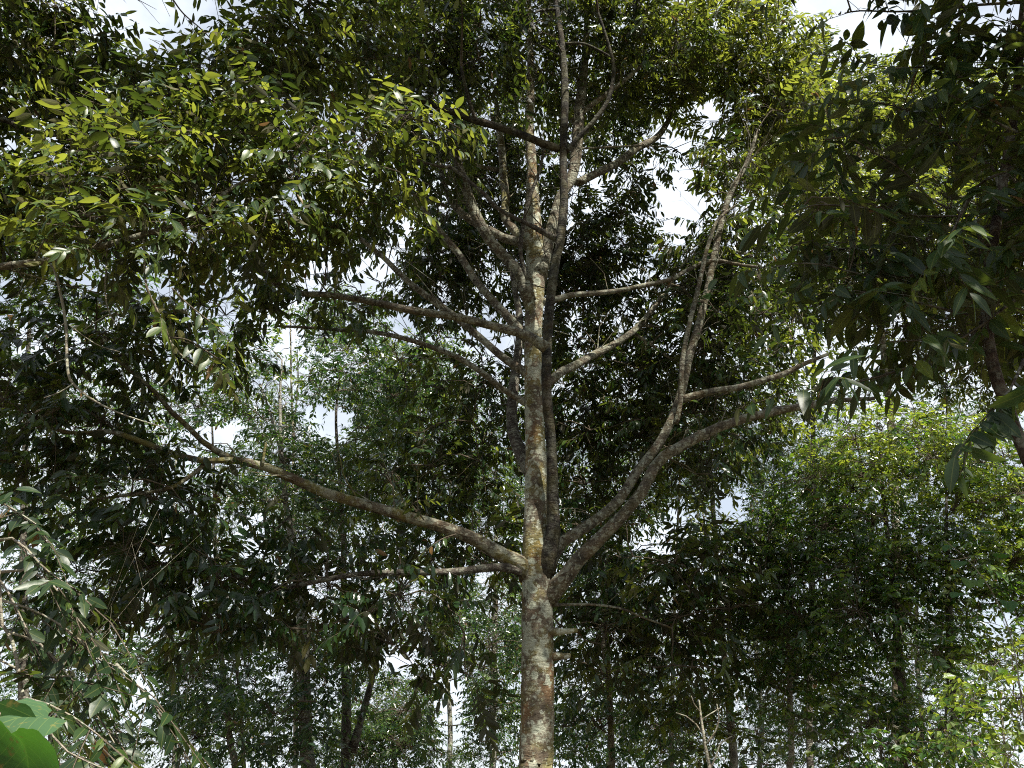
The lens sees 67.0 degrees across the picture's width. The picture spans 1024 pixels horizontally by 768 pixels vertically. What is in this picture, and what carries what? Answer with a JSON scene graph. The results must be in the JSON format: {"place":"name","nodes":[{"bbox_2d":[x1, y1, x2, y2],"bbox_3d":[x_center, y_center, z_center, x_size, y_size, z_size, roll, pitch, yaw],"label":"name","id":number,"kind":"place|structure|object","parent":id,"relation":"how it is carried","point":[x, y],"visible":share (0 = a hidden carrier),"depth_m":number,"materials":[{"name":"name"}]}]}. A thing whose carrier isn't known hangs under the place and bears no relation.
{"place":"outdoors","nodes":[
{"label":"outdoors","id":0,"kind":"place"},
{"bbox_2d":[0,0,1023,767],"label":"sky","id":1,"kind":"structure","parent":0,"point":[849,21],"materials":[{"name":"white"}]},
{"bbox_3d":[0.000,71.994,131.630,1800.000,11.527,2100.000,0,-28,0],"label":"ground","id":2,"kind":"structure","parent":0,"visible":0},
{"bbox_2d":[0,698,66,767],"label":"broad leaf plant","id":3,"kind":"object","parent":2,"relation":"on","point":[27,725],"visible":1,"depth_m":0.84,"materials":[{"name":"green plant"}]},
{"bbox_2d":[0,346,174,767],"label":"forest tree","id":4,"kind":"object","parent":2,"relation":"on","point":[14,585],"visible":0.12,"depth_m":23.82,"materials":[{"name":"green plant"}]},
{"bbox_2d":[0,50,191,699],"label":"forest tree","id":5,"kind":"object","parent":2,"relation":"on","point":[21,557],"visible":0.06,"depth_m":14.12,"materials":[{"name":"green plant"}]},
{"bbox_2d":[0,486,213,767],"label":"durian sapling","id":6,"kind":"object","parent":2,"relation":"on","point":[119,754],"visible":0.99,"depth_m":2.17,"materials":[{"name":"green plant"}]},
{"bbox_2d":[67,335,288,767],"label":"forest tree","id":7,"kind":"object","parent":2,"relation":"on","point":[250,444],"visible":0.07,"depth_m":27.27,"materials":[{"name":"green plant"}]},
{"bbox_2d":[0,376,357,767],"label":"forest tree","id":8,"kind":"object","parent":2,"relation":"on","point":[149,670],"visible":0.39,"depth_m":11.93,"materials":[{"name":"green plant"}]},
{"bbox_2d":[0,0,495,428],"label":"durian tree","id":9,"kind":"object","parent":2,"relation":"on","point":[71,109],"visible":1,"depth_m":6.69,"materials":[{"name":"green plant"}]},
{"bbox_2d":[132,317,401,767],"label":"forest tree","id":10,"kind":"object","parent":2,"relation":"on","point":[301,700],"visible":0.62,"depth_m":11.95,"materials":[{"name":"green plant"}]},
{"bbox_2d":[190,348,420,767],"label":"forest tree","id":11,"kind":"object","parent":2,"relation":"on","point":[329,683],"visible":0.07,"depth_m":29.80,"materials":[{"name":"green plant"}]},
{"bbox_2d":[243,307,475,767],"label":"forest tree","id":12,"kind":"object","parent":2,"relation":"on","point":[313,380],"visible":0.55,"depth_m":15.07,"materials":[{"name":"green plant"}]},
{"bbox_2d":[314,669,466,767],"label":"forest tree","id":13,"kind":"object","parent":2,"relation":"on","point":[385,730],"visible":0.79,"depth_m":15.96,"materials":[{"name":"green plant"}]},
{"bbox_2d":[246,284,560,767],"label":"forest tree","id":14,"kind":"object","parent":2,"relation":"on","point":[509,640],"visible":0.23,"depth_m":18.17,"materials":[{"name":"green plant"}]},
{"bbox_2d":[333,327,571,767],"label":"forest tree","id":15,"kind":"object","parent":2,"relation":"on","point":[449,745],"visible":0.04,"depth_m":22.72,"materials":[{"name":"green plant"}]},
{"bbox_2d":[0,0,939,767],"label":"durian tree","id":16,"kind":"object","parent":2,"relation":"on","point":[652,48],"visible":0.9,"depth_m":10.18,"materials":[{"name":"green plant"}]},
{"bbox_2d":[391,472,629,767],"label":"forest tree","id":17,"kind":"object","parent":2,"relation":"on","point":[493,708],"visible":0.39,"depth_m":18.34,"materials":[{"name":"green plant"}]},
{"bbox_2d":[498,343,723,767],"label":"forest tree","id":18,"kind":"object","parent":2,"relation":"on","point":[576,642],"visible":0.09,"depth_m":25.86,"materials":[{"name":"green plant"}]},
{"bbox_2d":[514,482,723,767],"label":"forest tree","id":19,"kind":"object","parent":2,"relation":"on","point":[611,712],"visible":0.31,"depth_m":11.37,"materials":[{"name":"green plant"}]},
{"bbox_2d":[676,696,731,767],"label":"bare shrub","id":20,"kind":"object","parent":2,"relation":"on","point":[705,744],"visible":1,"depth_m":5.91,"materials":[{"name":"brown plant"}]},
{"bbox_2d":[616,342,847,767],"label":"forest tree","id":21,"kind":"object","parent":2,"relation":"on","point":[672,724],"visible":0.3,"depth_m":10.94,"materials":[{"name":"green plant"}]},
{"bbox_2d":[645,352,881,767],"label":"forest tree","id":22,"kind":"object","parent":2,"relation":"on","point":[760,762],"visible":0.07,"depth_m":27.77,"materials":[{"name":"green plant"}]},
{"bbox_2d":[575,421,1023,767],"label":"forest tree","id":23,"kind":"object","parent":2,"relation":"on","point":[928,680],"visible":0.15,"depth_m":16.33,"materials":[{"name":"green plant"}]},
{"bbox_2d":[697,474,908,767],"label":"tree","id":24,"kind":"object","parent":2,"relation":"on","point":[772,540],"visible":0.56,"depth_m":9.82,"materials":[{"name":"green plant"}]},
{"bbox_2d":[756,25,861,767],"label":"forest tree","id":25,"kind":"object","parent":2,"relation":"on","point":[810,758],"visible":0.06,"depth_m":20.70,"materials":[{"name":"green plant"}]},
{"bbox_2d":[706,0,1023,504],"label":"durian tree","id":26,"kind":"object","parent":2,"relation":"on","point":[990,338],"visible":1,"depth_m":3.97,"materials":[{"name":"green plant"}]},
{"bbox_2d":[733,397,1002,767],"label":"tree","id":27,"kind":"object","parent":2,"relation":"on","point":[850,571],"visible":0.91,"depth_m":9.30,"materials":[{"name":"green plant"}]},
{"bbox_2d":[743,661,1016,767],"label":"thicket shrub","id":28,"kind":"object","parent":2,"relation":"on","point":[899,749],"visible":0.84,"depth_m":8.31,"materials":[{"name":"green plant"}]},
{"bbox_2d":[737,43,1023,760],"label":"forest tree","id":29,"kind":"object","parent":2,"relation":"on","point":[888,93],"visible":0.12,"depth_m":15.70,"materials":[{"name":"green plant"}]},
{"bbox_2d":[806,349,1023,767],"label":"forest tree","id":30,"kind":"object","parent":2,"relation":"on","point":[922,699],"visible":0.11,"depth_m":23.67,"materials":[{"name":"green plant"}]},
{"bbox_2d":[859,411,1023,767],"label":"tree","id":31,"kind":"object","parent":2,"relation":"on","point":[989,488],"visible":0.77,"depth_m":8.88,"materials":[{"name":"green plant"}]},
{"bbox_2d":[898,617,1023,767],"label":"thicket shrub","id":32,"kind":"object","parent":2,"relation":"on","point":[972,748],"visible":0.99,"depth_m":7.00,"materials":[{"name":"green plant"}]},
{"bbox_2d":[942,530,1023,722],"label":"climbing vine","id":33,"kind":"object","parent":2,"relation":"on","point":[1010,606],"visible":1,"depth_m":4.15,"materials":[{"name":"green plant"}]}
]}

